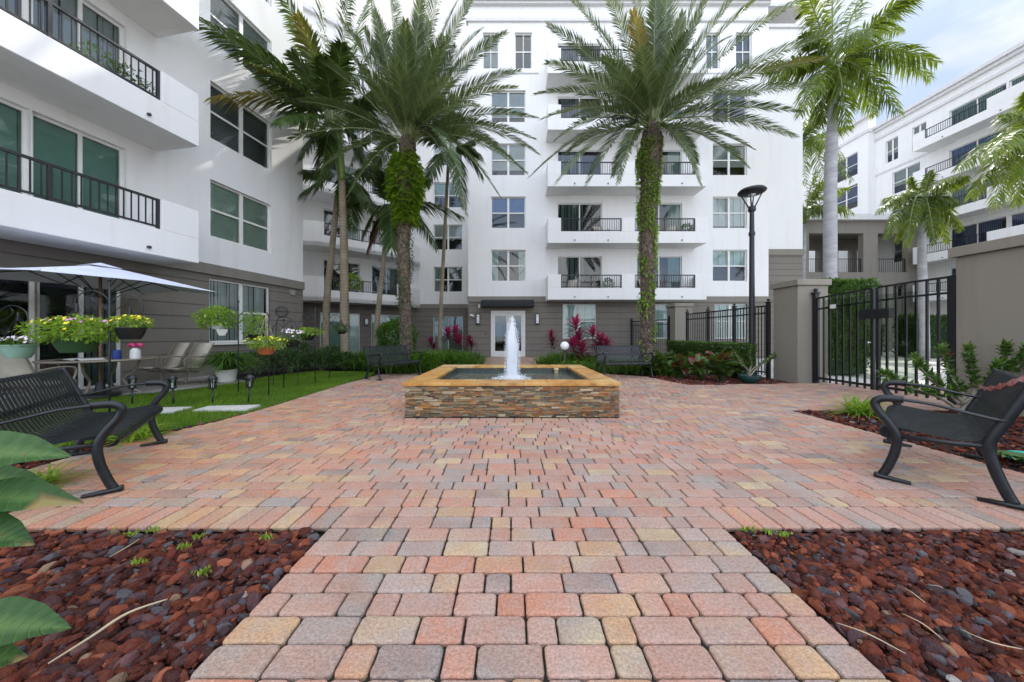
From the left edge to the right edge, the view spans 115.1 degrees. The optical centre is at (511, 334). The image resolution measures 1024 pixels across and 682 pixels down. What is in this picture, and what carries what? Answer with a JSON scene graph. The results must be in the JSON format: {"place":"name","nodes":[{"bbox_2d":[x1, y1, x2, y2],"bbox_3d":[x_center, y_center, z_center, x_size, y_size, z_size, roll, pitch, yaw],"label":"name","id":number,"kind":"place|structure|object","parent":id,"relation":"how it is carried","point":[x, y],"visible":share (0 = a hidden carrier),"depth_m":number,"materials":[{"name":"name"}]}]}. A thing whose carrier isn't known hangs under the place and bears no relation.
{"place":"outdoors","nodes":[
{"label":"outdoors","id":0,"kind":"place"},
{"bbox_2d":[0,375,244,409],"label":"patio","id":1,"kind":"structure","parent":0,"point":[145,389],"depth_m":7.12,"materials":[{"name":"concrete"}]},
{"bbox_2d":[0,353,77,413],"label":"patio chair","id":2,"kind":"object","parent":1,"relation":"on","point":[14,367],"visible":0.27,"depth_m":4.78,"materials":[{"name":"beige fabric"}]},
{"bbox_2d":[31,356,157,393],"bbox_3d":[-7.780,0.823,6.150,1.470,0.716,1.470,0,0,0],"label":"patio table","id":3,"kind":"object","parent":1,"relation":"on","point":[84,374],"visible":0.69,"depth_m":5.89,"materials":[{"name":"beige metal"}]},
{"bbox_2d":[0,263,213,398],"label":"patio umbrella","id":4,"kind":"object","parent":1,"relation":"on","point":[93,275],"visible":0.95,"depth_m":6.13,"materials":[{"name":"fabric"}]},
{"bbox_2d":[138,343,190,384],"bbox_3d":[-8.280,0.691,7.759,0.653,0.958,0.736,0,0,14],"label":"patio chair","id":5,"kind":"object","parent":1,"relation":"on","point":[178,349],"visible":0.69,"depth_m":7.91,"materials":[{"name":"beige metal"}]},
{"bbox_2d":[160,343,214,385],"bbox_3d":[-7.589,0.691,7.630,0.653,0.958,0.736,0,0,8],"label":"patio chair","id":6,"kind":"object","parent":1,"relation":"on","point":[202,350],"visible":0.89,"depth_m":7.76,"materials":[{"name":"grey fabric"}]},
{"bbox_2d":[215,368,237,382],"bbox_3d":[-7.020,1.018,8.000,0.470,0.305,0.467,0,0,0],"label":"plant pot","id":7,"kind":"object","parent":1,"relation":"on","point":[227,376],"visible":0.73,"depth_m":7.86,"materials":[{"name":"white ceramic"}]},
{"bbox_2d":[169,351,281,373],"bbox_3d":[-7.020,0.664,7.960,2.319,0.508,2.350,0,0,21],"label":"spider plant","id":8,"kind":"object","parent":7,"relation":"in","point":[226,361],"visible":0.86,"depth_m":7.76,"materials":[{"name":"green plant"}]},
{"bbox_2d":[0,370,374,446],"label":"lawn","id":9,"kind":"structure","parent":0,"point":[231,400],"depth_m":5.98,"materials":[{"name":"green plant"}]},
{"bbox_2d":[0,305,28,323],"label":"shepherd hook","id":10,"kind":"object","parent":9,"relation":"on","point":[13,312],"visible":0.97,"depth_m":4.35,"materials":[{"name":"black metal"}]},
{"bbox_2d":[0,312,47,358],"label":"hanging basket","id":11,"kind":"object","parent":10,"relation":"hanging from","point":[10,349],"visible":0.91,"depth_m":4.29,"materials":[{"name":"green plastic"}]},
{"bbox_2d":[74,277,143,411],"bbox_3d":[-5.346,0.265,4.303,0.743,2.030,0.060,0,0,-12],"label":"shepherd hook","id":12,"kind":"object","parent":9,"relation":"on","point":[109,279],"visible":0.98,"depth_m":4.29,"materials":[{"name":"black metal"}]},
{"bbox_2d":[7,303,128,352],"bbox_3d":[-5.656,-0.080,4.236,0.974,0.640,1.028,0,0,0],"label":"hanging basket","id":13,"kind":"object","parent":12,"relation":"hanging from","point":[79,341],"visible":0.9,"depth_m":4.12,"materials":[{"name":"green plastic"}]},
{"bbox_2d":[104,306,156,338],"bbox_3d":[-5.156,-0.155,4.398,0.467,0.450,0.470,0,0,0],"label":"hanging basket","id":14,"kind":"object","parent":12,"relation":"hanging from","point":[132,331],"visible":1,"depth_m":4.34,"materials":[{"name":"black plastic"}]},
{"bbox_2d":[221,300,254,391],"bbox_3d":[-5.720,0.285,6.800,0.706,1.990,0.042,0,0,0],"label":"shepherd hook","id":15,"kind":"object","parent":9,"relation":"on","point":[238,301],"visible":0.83,"depth_m":6.79,"materials":[{"name":"black metal"}]},
{"bbox_2d":[189,305,244,329],"bbox_3d":[-6.180,-0.345,6.780,0.886,0.558,0.905,0,0,0],"label":"hanging basket","id":16,"kind":"object","parent":15,"relation":"hanging from","point":[221,323],"visible":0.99,"depth_m":6.69,"materials":[{"name":"white plant"}]},
{"bbox_2d":[237,310,270,340],"bbox_3d":[-5.426,-0.178,6.859,0.574,0.656,0.546,0,0,26],"label":"hanging basket","id":17,"kind":"object","parent":15,"relation":"hanging from","point":[253,335],"visible":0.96,"depth_m":6.77,"materials":[{"name":"green plant"}]},
{"bbox_2d":[264,312,269,394],"bbox_3d":[-4.820,0.420,6.407,0.092,1.719,0.043,0,0,-32],"label":"shepherd hook","id":18,"kind":"object","parent":9,"relation":"on","point":[268,315],"visible":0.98,"depth_m":6.41,"materials":[{"name":"black metal"}]},
{"bbox_2d":[241,314,289,354],"bbox_3d":[-4.831,0.000,6.424,0.791,0.800,0.824,0,0,0],"label":"hanging basket","id":19,"kind":"object","parent":18,"relation":"hanging from","point":[262,349],"visible":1,"depth_m":6.32,"materials":[{"name":"ceramic"}]},
{"bbox_2d":[0,355,1023,681],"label":"planting beds","id":20,"kind":"object","parent":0,"point":[326,369],"depth_m":3.54,"materials":[{"name":"soil"}]},
{"bbox_2d":[10,409,258,469],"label":"lava rock mulch","id":21,"kind":"object","parent":20,"relation":"on","point":[36,463],"visible":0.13,"depth_m":3.14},
{"bbox_2d":[72,419,187,450],"bbox_3d":[-4.315,1.124,3.748,0.918,0.228,0.925,0,0,0],"label":"lime grass clump","id":22,"kind":"object","parent":21,"relation":"on","point":[139,433],"visible":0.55,"depth_m":3.69,"materials":[{"name":"green plant"}]},
{"bbox_2d":[0,527,318,681],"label":"lava rock mulch","id":23,"kind":"object","parent":20,"relation":"on","point":[79,586],"visible":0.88,"depth_m":1.52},
{"bbox_2d":[0,431,83,667],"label":"broad leaf lily","id":24,"kind":"object","parent":23,"relation":"on","point":[22,618],"visible":1,"depth_m":1.20,"materials":[{"name":"green plant"}]},
{"bbox_2d":[263,347,312,373],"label":"shrub","id":25,"kind":"object","parent":20,"relation":"on","point":[292,352],"visible":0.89,"depth_m":10.04,"materials":[{"name":"green plant"}]},
{"bbox_2d":[192,0,392,367],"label":"slender palm","id":26,"kind":"object","parent":20,"relation":"on","point":[315,75],"visible":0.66,"depth_m":10.85,"materials":[{"name":"green plant"}]},
{"bbox_2d":[300,346,345,370],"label":"shrub","id":27,"kind":"object","parent":20,"relation":"on","point":[323,360],"visible":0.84,"depth_m":10.75,"materials":[{"name":"green plant"}]},
{"bbox_2d":[297,109,385,365],"bbox_3d":[-6.384,-3.946,12.694,3.886,10.497,2.794,0,0,-28],"label":"slender palm","id":28,"kind":"object","parent":20,"relation":"on","point":[358,191],"visible":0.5,"depth_m":12.87,"materials":[{"name":"green plant"}]},
{"bbox_2d":[372,317,419,350],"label":"shrub","id":29,"kind":"object","parent":20,"relation":"on","point":[389,326],"visible":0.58,"depth_m":11.79,"materials":[{"name":"green plant"}]},
{"bbox_2d":[346,150,464,348],"bbox_3d":[-4.289,-3.048,13.063,4.761,8.709,2.879,0,0,-13],"label":"slender palm","id":30,"kind":"object","parent":20,"relation":"on","point":[383,222],"visible":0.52,"depth_m":12.57,"materials":[{"name":"green plant"}]},
{"bbox_2d":[287,0,540,357],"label":"date palm","id":31,"kind":"object","parent":20,"relation":"on","point":[411,84],"visible":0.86,"depth_m":10.06,"materials":[{"name":"green plant"}]},
{"bbox_2d":[382,146,426,229],"bbox_3d":[-3.569,-4.841,10.928,1.489,2.614,1.523,0,0,0],"label":"hanging fern","id":32,"kind":"object","parent":31,"relation":"hanging from","point":[417,191],"visible":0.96,"depth_m":10.64,"materials":[{"name":"green plant"}]},
{"bbox_2d":[416,110,485,350],"bbox_3d":[-2.676,-4.654,13.878,3.217,11.916,2.653,0,0,-19],"label":"slender palm","id":33,"kind":"object","parent":20,"relation":"on","point":[431,170],"visible":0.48,"depth_m":13.77,"materials":[{"name":"green plant"}]},
{"bbox_2d":[123,524,792,576],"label":"weeds","id":34,"kind":"object","parent":20,"relation":"on","point":[201,571],"visible":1,"depth_m":1.91,"materials":[{"name":"green plant"}]},
{"bbox_2d":[562,313,595,360],"bbox_3d":[2.343,0.252,11.504,1.462,2.003,1.458,0,0,34],"label":"cordyline","id":35,"kind":"object","parent":20,"relation":"on","point":[576,338],"visible":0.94,"depth_m":11.38,"materials":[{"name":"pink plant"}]},
{"bbox_2d":[527,0,841,361],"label":"date palm","id":36,"kind":"object","parent":20,"relation":"on","point":[648,95],"visible":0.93,"depth_m":9.83,"materials":[{"name":"green plant"}]},
{"bbox_2d":[634,135,664,356],"bbox_3d":[4.432,-2.740,10.506,0.967,6.931,0.948,0,0,0],"label":"climbing ivy","id":37,"kind":"object","parent":36,"relation":"attached to","point":[638,175],"visible":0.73,"depth_m":10.29,"materials":[{"name":"green plant"}]},
{"bbox_2d":[685,352,720,379],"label":"broad leaf plant","id":38,"kind":"object","parent":20,"relation":"on","point":[698,359],"visible":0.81,"depth_m":8.54,"materials":[{"name":"green plant"}]},
{"bbox_2d":[665,340,757,376],"bbox_3d":[6.428,0.707,10.949,0.786,1.007,4.020,0,0,0],"label":"clipped hedge","id":39,"kind":"object","parent":20,"relation":"on","point":[682,346],"visible":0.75,"depth_m":9.99,"materials":[{"name":"green plant"}]},
{"bbox_2d":[645,375,792,384],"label":"lava rock mulch","id":40,"kind":"object","parent":20,"relation":"on","point":[689,379],"visible":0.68,"depth_m":8.49,"materials":[{"name":"brown stone"}]},
{"bbox_2d":[737,185,766,374],"bbox_3d":[6.820,-1.485,9.250,0.690,5.370,0.690,0,0,0],"label":"street lamp","id":41,"kind":"object","parent":40,"relation":"on","point":[751,191],"visible":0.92,"depth_m":9.19,"materials":[{"name":"black metal"}]},
{"bbox_2d":[700,347,741,381],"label":"broad leaf plant","id":42,"kind":"object","parent":20,"relation":"on","point":[721,361],"visible":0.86,"depth_m":8.28,"materials":[{"name":"green plant"}]},
{"bbox_2d":[686,299,771,378],"bbox_3d":[7.000,0.150,10.925,0.110,2.260,4.061,0,0,-1],"label":"iron fence","id":43,"kind":"object","parent":20,"relation":"on","point":[768,331],"visible":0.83,"depth_m":10.23,"materials":[{"name":"black metal"}]},
{"bbox_2d":[730,528,1023,681],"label":"lava rock mulch","id":44,"kind":"object","parent":20,"relation":"on","point":[950,580],"visible":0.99,"depth_m":1.52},
{"bbox_2d":[798,409,1023,472],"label":"lava rock mulch","id":45,"kind":"object","parent":20,"relation":"on","point":[1010,440],"visible":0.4,"depth_m":3.98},
{"bbox_2d":[813,394,892,420],"bbox_3d":[5.255,1.088,4.904,1.277,0.341,1.266,0,0,-41],"label":"lime grass clump","id":46,"kind":"object","parent":45,"relation":"on","point":[858,408],"visible":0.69,"depth_m":4.87,"materials":[{"name":"green plant"}]},
{"bbox_2d":[875,338,1023,413],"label":"desert rose","id":47,"kind":"object","parent":20,"relation":"on","point":[1013,364],"visible":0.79,"depth_m":4.79,"materials":[{"name":"green plant"}]},
{"bbox_2d":[8,357,1023,681],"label":"paving","id":48,"kind":"structure","parent":0,"point":[704,465],"depth_m":2.15,"materials":[{"name":"brick"}]},
{"bbox_2d":[30,459,92,487],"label":"lime grass clump","id":49,"kind":"object","parent":48,"relation":"on","point":[49,477],"visible":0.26,"depth_m":2.63,"materials":[{"name":"green plant"}]},
{"bbox_2d":[0,367,169,512],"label":"park bench","id":50,"kind":"object","parent":48,"relation":"on","point":[98,428],"visible":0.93,"depth_m":2.64,"materials":[{"name":"metal"}]},
{"bbox_2d":[364,345,422,380],"bbox_3d":[-3.300,0.761,9.121,0.774,0.879,1.420,0,0,32],"label":"park bench","id":51,"kind":"object","parent":48,"relation":"on","point":[385,362],"visible":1,"depth_m":9.12,"materials":[{"name":"metal"}]},
{"bbox_2d":[402,317,621,416],"bbox_3d":[0.000,0.434,6.100,3.166,1.551,2.826,0,0,0],"label":"fountain","id":52,"kind":"object","parent":48,"relation":"on","point":[511,387],"visible":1,"depth_m":4.72,"materials":[{"name":"stone"}]},
{"bbox_2d":[594,345,653,377],"bbox_3d":[3.105,0.761,9.085,1.420,0.879,0.774,0,0,-8],"label":"park bench","id":53,"kind":"object","parent":48,"relation":"on","point":[640,354],"visible":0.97,"depth_m":9.29,"materials":[{"name":"metal"}]},
{"bbox_2d":[870,368,1023,509],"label":"park bench","id":54,"kind":"object","parent":48,"relation":"on","point":[983,422],"visible":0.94,"depth_m":2.64,"materials":[{"name":"metal"}]},
{"bbox_2d":[303,0,1023,151],"label":"sky","id":55,"kind":"structure","parent":0,"point":[966,34],"materials":[{"name":"white"}]},
{"bbox_2d":[431,349,946,386],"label":"ground","id":56,"kind":"structure","parent":0,"point":[932,361],"depth_m":11.84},
{"bbox_2d":[0,0,304,398],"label":"apartment wing","id":57,"kind":"structure","parent":56,"relation":"on","point":[174,178],"depth_m":7.49,"materials":[{"name":"white paint"}]},
{"bbox_2d":[0,99,26,194],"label":"sliding door","id":58,"kind":"structure","parent":57,"relation":"in","point":[8,111],"depth_m":6.06,"materials":[{"name":"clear glass"}]},
{"bbox_2d":[0,267,40,398],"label":"sliding door","id":59,"kind":"structure","parent":57,"relation":"in","point":[4,284],"depth_m":6.21,"materials":[{"name":"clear glass"}]},
{"bbox_2d":[9,280,119,393],"bbox_3d":[-9.302,-0.025,6.899,0.454,2.590,1.411,0,0,10],"label":"sliding door","id":60,"kind":"structure","parent":57,"relation":"in","point":[56,298],"depth_m":6.87,"materials":[{"name":"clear glass"}]},
{"bbox_2d":[8,0,122,74],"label":"sliding door","id":61,"kind":"structure","parent":57,"relation":"in","point":[80,9],"depth_m":6.95,"materials":[{"name":"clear glass"}]},
{"bbox_2d":[17,110,122,219],"bbox_3d":[-9.304,-3.075,6.884,0.454,2.550,1.532,0,0,10],"label":"sliding door","id":62,"kind":"structure","parent":57,"relation":"in","point":[55,143],"depth_m":6.82,"materials":[{"name":"green glass"}]},
{"bbox_2d":[210,180,268,251],"bbox_3d":[-8.727,-3.595,10.260,0.454,1.838,2.145,0,0,10],"label":"window","id":63,"kind":"structure","parent":57,"relation":"in","point":[235,217],"depth_m":10.17,"materials":[{"name":"green glass"}]},
{"bbox_2d":[210,82,268,168],"bbox_3d":[-8.727,-6.405,10.260,0.454,1.838,2.145,0,0,10],"label":"window","id":64,"kind":"structure","parent":57,"relation":"in","point":[248,136],"depth_m":10.34,"materials":[{"name":"black glass"}]},
{"bbox_2d":[210,0,268,79],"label":"window","id":65,"kind":"structure","parent":57,"relation":"in","point":[222,13],"depth_m":10.17,"materials":[{"name":"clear glass"}]},
{"bbox_2d":[209,278,271,344],"bbox_3d":[-8.658,-0.675,10.233,0.600,2.050,2.114,0,0,10],"label":"window","id":66,"kind":"structure","parent":57,"relation":"in","point":[252,298],"depth_m":10.18,"materials":[{"name":"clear glass"}]},
{"bbox_2d":[303,2,467,353],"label":"angled apartment wing","id":67,"kind":"structure","parent":56,"relation":"on","point":[317,223],"depth_m":19.64,"materials":[{"name":"white paint"}]},
{"bbox_2d":[320,312,359,351],"bbox_3d":[-9.925,-0.035,18.813,2.102,2.370,0.121,0,0,-39],"label":"sliding door","id":68,"kind":"structure","parent":67,"relation":"in","point":[354,319],"depth_m":19.19,"materials":[{"name":"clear glass"}]},
{"bbox_2d":[323,259,359,291],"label":"sliding door","id":69,"kind":"structure","parent":67,"relation":"in","point":[354,268],"depth_m":19.10,"materials":[{"name":"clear glass"}]},
{"bbox_2d":[372,265,397,294],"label":"sliding door","id":70,"kind":"structure","parent":67,"relation":"in","point":[389,276],"depth_m":20.66,"materials":[{"name":"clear glass"}]},
{"bbox_2d":[434,267,461,291],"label":"window","id":71,"kind":"structure","parent":67,"relation":"in","point":[452,275],"depth_m":21.80,"materials":[{"name":"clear glass"}]},
{"bbox_2d":[434,225,461,249],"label":"window","id":72,"kind":"structure","parent":67,"relation":"in","point":[453,233],"depth_m":21.79,"materials":[{"name":"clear glass"}]},
{"bbox_2d":[434,183,461,207],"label":"window","id":73,"kind":"structure","parent":67,"relation":"in","point":[439,189],"depth_m":21.80,"materials":[{"name":"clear glass"}]},
{"bbox_2d":[433,316,462,352],"bbox_3d":[-4.249,-0.025,21.923,2.183,2.550,0.454,0,0,0],"label":"window","id":74,"kind":"structure","parent":67,"relation":"in","point":[448,321],"depth_m":21.78,"materials":[{"name":"glass"}]},
{"bbox_2d":[463,0,807,356],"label":"apartment building","id":75,"kind":"structure","parent":56,"relation":"on","point":[536,241],"depth_m":17.20,"materials":[{"name":"white paint"}]},
{"bbox_2d":[483,34,498,67],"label":"window","id":76,"kind":"structure","parent":75,"relation":"in","point":[492,59],"depth_m":17.38,"materials":[{"name":"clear glass"}]},
{"bbox_2d":[491,250,525,280],"bbox_3d":[-0.197,-3.620,17.523,2.033,1.880,0.454,0,0,0],"label":"window","id":77,"kind":"structure","parent":75,"relation":"in","point":[506,265],"depth_m":17.41,"materials":[{"name":"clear glass"}]},
{"bbox_2d":[491,197,525,227],"bbox_3d":[-0.197,-6.430,17.523,2.033,1.880,0.454,0,0,0],"label":"window","id":78,"kind":"structure","parent":75,"relation":"in","point":[506,212],"depth_m":17.40,"materials":[{"name":"clear glass"}]},
{"bbox_2d":[491,145,525,174],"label":"window","id":79,"kind":"structure","parent":75,"relation":"in","point":[500,165],"depth_m":17.38,"materials":[{"name":"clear glass"}]},
{"bbox_2d":[491,92,525,121],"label":"window","id":80,"kind":"structure","parent":75,"relation":"in","point":[517,100],"depth_m":17.39,"materials":[{"name":"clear glass"}]},
{"bbox_2d":[515,34,531,67],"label":"window","id":81,"kind":"structure","parent":75,"relation":"in","point":[523,42],"depth_m":17.55,"materials":[{"name":"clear glass"}]},
{"bbox_2d":[563,304,595,338],"bbox_3d":[3.581,-0.680,17.356,1.805,1.840,0.119,0,0,0],"label":"window","id":82,"kind":"structure","parent":75,"relation":"in","point":[587,312],"depth_m":17.39,"materials":[{"name":"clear glass"}]},
{"bbox_2d":[557,256,601,287],"bbox_3d":[3.581,-3.016,17.493,2.569,2.420,0.454,0,0,0],"label":"sliding door","id":83,"kind":"structure","parent":75,"relation":"in","point":[566,265],"depth_m":17.72,"materials":[{"name":"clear glass"}]},
{"bbox_2d":[557,203,601,229],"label":"sliding door","id":84,"kind":"structure","parent":75,"relation":"in","point":[564,210],"depth_m":17.72,"materials":[{"name":"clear glass"}]},
{"bbox_2d":[557,150,601,172],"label":"sliding door","id":85,"kind":"structure","parent":75,"relation":"in","point":[590,155],"depth_m":17.72,"materials":[{"name":"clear glass"}]},
{"bbox_2d":[637,256,680,287],"bbox_3d":[7.791,-3.016,17.493,2.597,2.420,0.454,0,0,0],"label":"sliding door","id":86,"kind":"structure","parent":75,"relation":"in","point":[667,265],"depth_m":17.38,"materials":[{"name":"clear glass"}]},
{"bbox_2d":[637,203,680,229],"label":"sliding door","id":87,"kind":"structure","parent":75,"relation":"in","point":[665,210],"depth_m":17.36,"materials":[{"name":"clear glass"}]},
{"bbox_2d":[713,250,745,280],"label":"window","id":88,"kind":"structure","parent":75,"relation":"in","point":[728,265],"depth_m":17.40,"materials":[{"name":"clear glass"}]},
{"bbox_2d":[713,197,745,227],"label":"window","id":89,"kind":"structure","parent":75,"relation":"in","point":[728,212],"depth_m":17.39,"materials":[{"name":"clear glass"}]},
{"bbox_2d":[713,145,745,174],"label":"window","id":90,"kind":"structure","parent":75,"relation":"in","point":[724,163],"depth_m":17.39,"materials":[{"name":"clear glass"}]},
{"bbox_2d":[715,304,745,338],"bbox_3d":[11.575,-0.680,17.523,1.920,2.040,0.454,0,0,0],"label":"window","id":91,"kind":"structure","parent":75,"relation":"in","point":[717,306],"depth_m":17.39,"materials":[{"name":"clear glass"}]},
{"bbox_2d":[736,34,750,67],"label":"window","id":92,"kind":"structure","parent":75,"relation":"in","point":[743,51],"depth_m":17.40,"materials":[{"name":"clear glass"}]},
{"bbox_2d":[666,303,693,351],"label":"wall pier","id":93,"kind":"structure","parent":56,"relation":"on","point":[676,312],"depth_m":14.40,"materials":[{"name":"paint"}]},
{"bbox_2d":[770,279,831,382],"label":"wall pier","id":94,"kind":"structure","parent":56,"relation":"on","point":[793,328],"depth_m":8.14,"materials":[{"name":"paint"}]},
{"bbox_2d":[803,170,854,278],"bbox_3d":[21.369,-5.165,23.057,4.303,12.946,4.134,0,0,31],"label":"royal palm","id":95,"kind":"object","parent":56,"relation":"on","point":[809,208],"visible":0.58,"depth_m":22.67,"materials":[{"name":"green plant"}]},
{"bbox_2d":[803,106,855,190],"bbox_3d":[19.360,-6.722,20.539,3.785,16.094,5.587,0,0,15],"label":"royal palm","id":96,"kind":"object","parent":56,"relation":"on","point":[810,144],"visible":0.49,"depth_m":20.16,"materials":[{"name":"green plant"}]},
{"bbox_2d":[816,277,879,374],"bbox_3d":[10.317,-0.270,10.572,1.783,3.071,1.732,0,0,0],"label":"tall hedge","id":97,"kind":"object","parent":56,"relation":"on","point":[841,285],"visible":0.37,"depth_m":9.96,"materials":[{"name":"green plant"}]},
{"bbox_2d":[759,0,943,278],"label":"royal palm","id":98,"kind":"object","parent":56,"relation":"on","point":[856,57],"visible":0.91,"depth_m":12.79,"materials":[{"name":"green plant"}]},
{"bbox_2d":[806,214,917,349],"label":"covered walkway","id":99,"kind":"structure","parent":56,"relation":"on","point":[861,233],"depth_m":25.00,"materials":[{"name":"grey paint"}]},
{"bbox_2d":[803,40,1023,346],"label":"distant apartment building","id":100,"kind":"structure","parent":56,"relation":"on","point":[943,130],"depth_m":23.60,"materials":[{"name":"white paint"}]},
{"bbox_2d":[893,162,919,194],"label":"window","id":101,"kind":"structure","parent":100,"relation":"in","point":[899,177],"depth_m":26.30,"materials":[{"name":"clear glass"}]},
{"bbox_2d":[950,129,1005,167],"bbox_3d":[31.623,-12.080,21.950,0.454,2.300,2.900,0,0,0],"label":"sliding door","id":102,"kind":"structure","parent":100,"relation":"in","point":[971,145],"depth_m":22.53,"materials":[{"name":"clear glass"}]},
{"bbox_2d":[950,214,1016,247],"bbox_3d":[31.623,-6.460,21.950,0.454,2.300,2.900,0,0,0],"label":"sliding door","id":103,"kind":"structure","parent":100,"relation":"in","point":[997,223],"depth_m":22.07,"materials":[{"name":"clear glass"}]},
{"bbox_2d":[950,80,1016,125],"bbox_3d":[31.623,-14.890,21.950,0.454,2.300,2.900,0,0,0],"label":"sliding door","id":104,"kind":"structure","parent":100,"relation":"in","point":[1003,87],"depth_m":22.28,"materials":[{"name":"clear glass"}]},
{"bbox_2d":[891,312,946,357],"bbox_3d":[24.219,0.035,17.748,5.735,2.445,1.536,0,0,0],"label":"tall hedge","id":105,"kind":"object","parent":56,"relation":"on","point":[943,328],"visible":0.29,"depth_m":17.50,"materials":[{"name":"green plant"}]},
{"bbox_2d":[875,169,972,360],"bbox_3d":[19.901,-3.401,15.803,5.428,9.402,2.970,0,0,-37],"label":"royal palm","id":106,"kind":"object","parent":56,"relation":"on","point":[925,205],"visible":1,"depth_m":15.40,"materials":[{"name":"green plant"}]},
{"bbox_2d":[948,234,1023,419],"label":"garden wall","id":107,"kind":"structure","parent":56,"relation":"on","point":[990,292],"depth_m":5.12,"materials":[{"name":"paint"}]},
{"bbox_2d":[811,275,955,404],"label":"double gate","id":108,"kind":"structure","parent":107,"relation":"attached to","point":[872,313],"depth_m":6.65,"materials":[{"name":"metal"}]},
{"bbox_2d":[951,92,1023,212],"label":"royal palm","id":109,"kind":"object","parent":56,"relation":"on","point":[1011,148],"visible":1,"depth_m":11.30,"materials":[{"name":"green plant"}]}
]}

